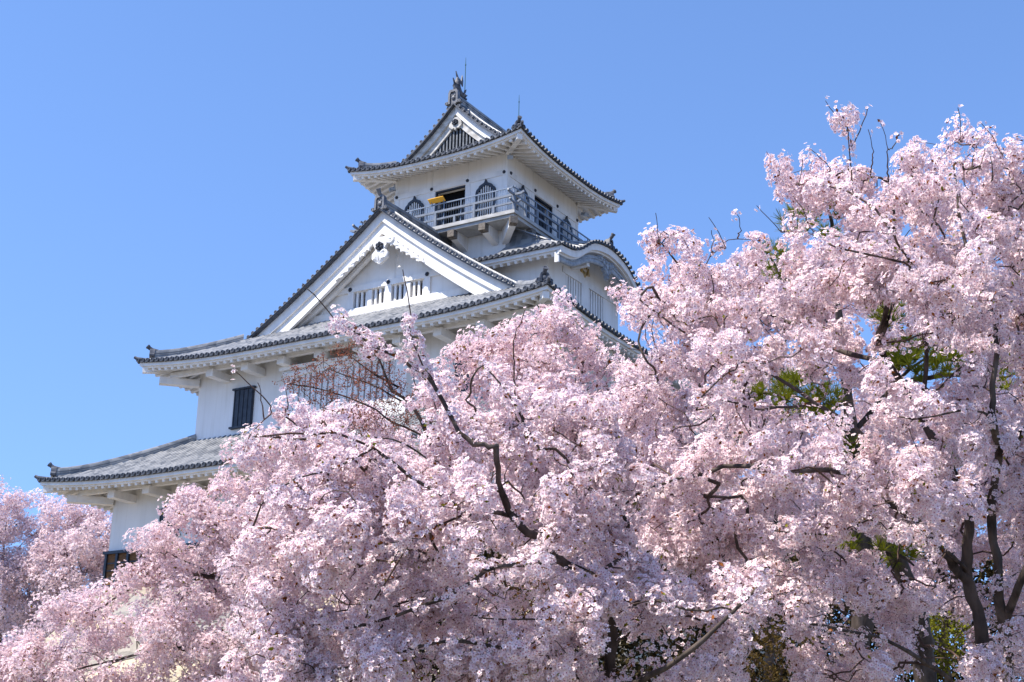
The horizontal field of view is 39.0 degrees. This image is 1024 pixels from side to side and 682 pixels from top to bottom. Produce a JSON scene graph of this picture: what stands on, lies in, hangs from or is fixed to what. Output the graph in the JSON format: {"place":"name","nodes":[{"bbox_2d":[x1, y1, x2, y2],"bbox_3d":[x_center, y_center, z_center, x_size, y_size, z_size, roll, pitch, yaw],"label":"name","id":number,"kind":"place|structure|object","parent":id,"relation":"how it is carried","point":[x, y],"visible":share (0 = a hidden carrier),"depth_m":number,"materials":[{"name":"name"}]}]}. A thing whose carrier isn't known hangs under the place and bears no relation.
{"place":"outdoors","nodes":[
{"label":"outdoors","id":0,"kind":"place"},
{"bbox_2d":[0,474,48,669],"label":"cherry tree","id":1,"kind":"object","parent":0,"point":[12,598],"visible":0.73,"depth_m":68.45,"materials":[{"name":"pink plant"}]},
{"bbox_2d":[5,488,112,638],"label":"cherry tree","id":2,"kind":"object","parent":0,"point":[70,548],"visible":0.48,"depth_m":67.96,"materials":[{"name":"pink plant"}]},
{"bbox_2d":[0,0,1023,681],"label":"sky","id":3,"kind":"structure","parent":0,"point":[173,172],"materials":[{"name":"blue"}]},
{"bbox_2d":[710,378,1023,681],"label":"cherry tree","id":4,"kind":"object","parent":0,"point":[1011,558],"visible":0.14,"depth_m":23.81,"materials":[{"name":"pink plant"}]},
{"bbox_3d":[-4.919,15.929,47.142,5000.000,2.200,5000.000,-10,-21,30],"label":"ground","id":5,"kind":"structure","parent":0,"visible":0},
{"bbox_2d":[0,399,422,681],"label":"cherry tree","id":6,"kind":"object","parent":5,"relation":"on","point":[32,652],"visible":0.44,"depth_m":19.66,"materials":[{"name":"pink plant"}]},
{"bbox_2d":[272,339,472,669],"bbox_3d":[-1.030,1.776,12.809,2.165,3.704,1.150,13,-22,-32],"label":"budding tree","id":7,"kind":"object","parent":5,"relation":"on","point":[390,382],"visible":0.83,"depth_m":12.98,"materials":[{"name":"pink plant"}]},
{"bbox_2d":[14,568,805,681],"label":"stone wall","id":8,"kind":"structure","parent":5,"relation":"on","point":[131,650],"depth_m":54.70,"materials":[{"name":"grey stone"}]},
{"bbox_2d":[34,61,804,628],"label":"castle","id":9,"kind":"structure","parent":8,"relation":"on","point":[494,239],"depth_m":61.66,"materials":[{"name":"white paint"}]},
{"bbox_2d":[158,507,180,535],"bbox_3d":[-13.782,7.269,58.019,1.250,1.160,0.180,-10,-21,30],"label":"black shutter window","id":10,"kind":"structure","parent":9,"relation":"in","point":[161,518],"depth_m":58.19,"materials":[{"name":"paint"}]},
{"bbox_2d":[228,385,256,429],"bbox_3d":[-11.319,2.796,60.751,1.250,1.760,0.180,-10,-21,30],"label":"black shutter window","id":11,"kind":"structure","parent":9,"relation":"in","point":[243,406],"depth_m":60.71,"materials":[{"name":"paint"}]},
{"bbox_2d":[279,345,416,431],"bbox_3d":[-6.650,2.162,57.655,6.500,3.050,0.700,-10,-21,30],"label":"lattice bay window","id":12,"kind":"structure","parent":9,"relation":"in","point":[286,369],"depth_m":57.59,"materials":[{"name":"white paint"}]},
{"bbox_2d":[356,288,384,307],"bbox_3d":[-5.980,-1.789,61.975,1.800,0.800,0.300,-10,-21,30],"label":"lattice window","id":13,"kind":"structure","parent":9,"relation":"in","point":[379,297],"depth_m":61.97,"materials":[{"name":"white"}]},
{"bbox_2d":[394,280,423,300],"bbox_3d":[-4.270,-2.081,60.980,1.800,0.800,0.300,-10,-21,30],"label":"lattice window","id":14,"kind":"structure","parent":9,"relation":"in","point":[417,289],"depth_m":60.98,"materials":[{"name":"white"}]},
{"bbox_2d":[404,196,423,220],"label":"bell window","id":15,"kind":"structure","parent":9,"relation":"in","point":[415,203],"depth_m":67.52,"materials":[{"name":"black wood"}]},
{"bbox_2d":[428,196,445,205],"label":"information board","id":16,"kind":"object","parent":9,"relation":"attached to","point":[432,201],"visible":1,"depth_m":65.38,"materials":[{"name":"metal"}]},
{"bbox_2d":[435,185,464,225],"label":"doorway","id":17,"kind":"structure","parent":9,"relation":"in","point":[459,194],"depth_m":66.97,"materials":[{"name":"black wood"}]},
{"bbox_2d":[454,349,476,395],"bbox_3d":[-1.744,1.158,55.176,1.250,1.760,0.180,-10,-21,30],"label":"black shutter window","id":18,"kind":"structure","parent":9,"relation":"in","point":[457,375],"depth_m":55.19,"materials":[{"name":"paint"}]},
{"bbox_2d":[475,179,495,216],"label":"bell window","id":19,"kind":"structure","parent":9,"relation":"in","point":[486,186],"depth_m":65.49,"materials":[{"name":"black wood"}]},
{"bbox_2d":[516,185,529,218],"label":"bell window","id":20,"kind":"structure","parent":9,"relation":"in","point":[522,195],"depth_m":66.21,"materials":[{"name":"black wood"}]},
{"bbox_2d":[534,195,551,232],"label":"doorway","id":21,"kind":"structure","parent":9,"relation":"in","point":[541,201],"depth_m":68.40,"materials":[{"name":"black wood"}]},
{"bbox_2d":[560,216,572,240],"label":"bell window","id":22,"kind":"structure","parent":9,"relation":"in","point":[566,220],"depth_m":69.42,"materials":[{"name":"black wood"}]},
{"bbox_2d":[566,275,579,303],"bbox_3d":[2.683,-2.114,64.433,0.100,1.370,1.317,-10,-21,30],"label":"lattice window","id":23,"kind":"structure","parent":9,"relation":"in","point":[572,286],"depth_m":64.49,"materials":[{"name":"white"}]},
{"bbox_2d":[589,289,601,320],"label":"lattice window","id":24,"kind":"structure","parent":9,"relation":"in","point":[595,301],"depth_m":66.18,"materials":[{"name":"white"}]},
{"bbox_2d":[202,270,777,681],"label":"cherry tree","id":25,"kind":"object","parent":5,"relation":"on","point":[351,482],"visible":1,"depth_m":8.81,"materials":[{"name":"pink plant"}]},
{"bbox_2d":[495,577,566,623],"bbox_3d":[0.216,3.385,16.857,1.055,1.722,1.009,-10,-21,30],"label":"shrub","id":26,"kind":"object","parent":5,"relation":"on","point":[530,606],"visible":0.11,"depth_m":16.94,"materials":[{"name":"green plant"}]},
{"bbox_2d":[375,277,710,657],"bbox_3d":[0.309,1.778,15.063,3.432,4.698,3.000,-15,-24,39],"label":"cherry tree","id":27,"kind":"object","parent":5,"relation":"on","point":[537,362],"visible":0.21,"depth_m":14.81,"materials":[{"name":"pink plant"}]},
{"bbox_2d":[410,496,1023,681],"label":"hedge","id":28,"kind":"object","parent":5,"relation":"on","point":[988,570],"visible":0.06,"depth_m":29.77,"materials":[{"name":"green plant"}]},
{"bbox_2d":[736,619,821,681],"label":"shrub","id":29,"kind":"object","parent":5,"relation":"on","point":[757,658],"visible":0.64,"depth_m":16.93,"materials":[{"name":"green plant"}]},
{"bbox_2d":[598,96,1023,681],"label":"cherry tree","id":30,"kind":"object","parent":5,"relation":"on","point":[867,480],"visible":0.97,"depth_m":10.08,"materials":[{"name":"pink plant"}]},
{"bbox_2d":[641,184,1023,681],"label":"cherry tree","id":31,"kind":"object","parent":5,"relation":"on","point":[1007,404],"visible":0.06,"depth_m":18.12,"materials":[{"name":"pink plant"}]},
{"bbox_2d":[734,200,1022,676],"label":"pine tree","id":32,"kind":"object","parent":5,"relation":"on","point":[863,541],"visible":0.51,"depth_m":14.11,"materials":[{"name":"green plant"}]},
{"bbox_2d":[876,609,974,680],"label":"shrub","id":33,"kind":"object","parent":5,"relation":"on","point":[945,654],"visible":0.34,"depth_m":16.92,"materials":[{"name":"green plant"}]}
]}

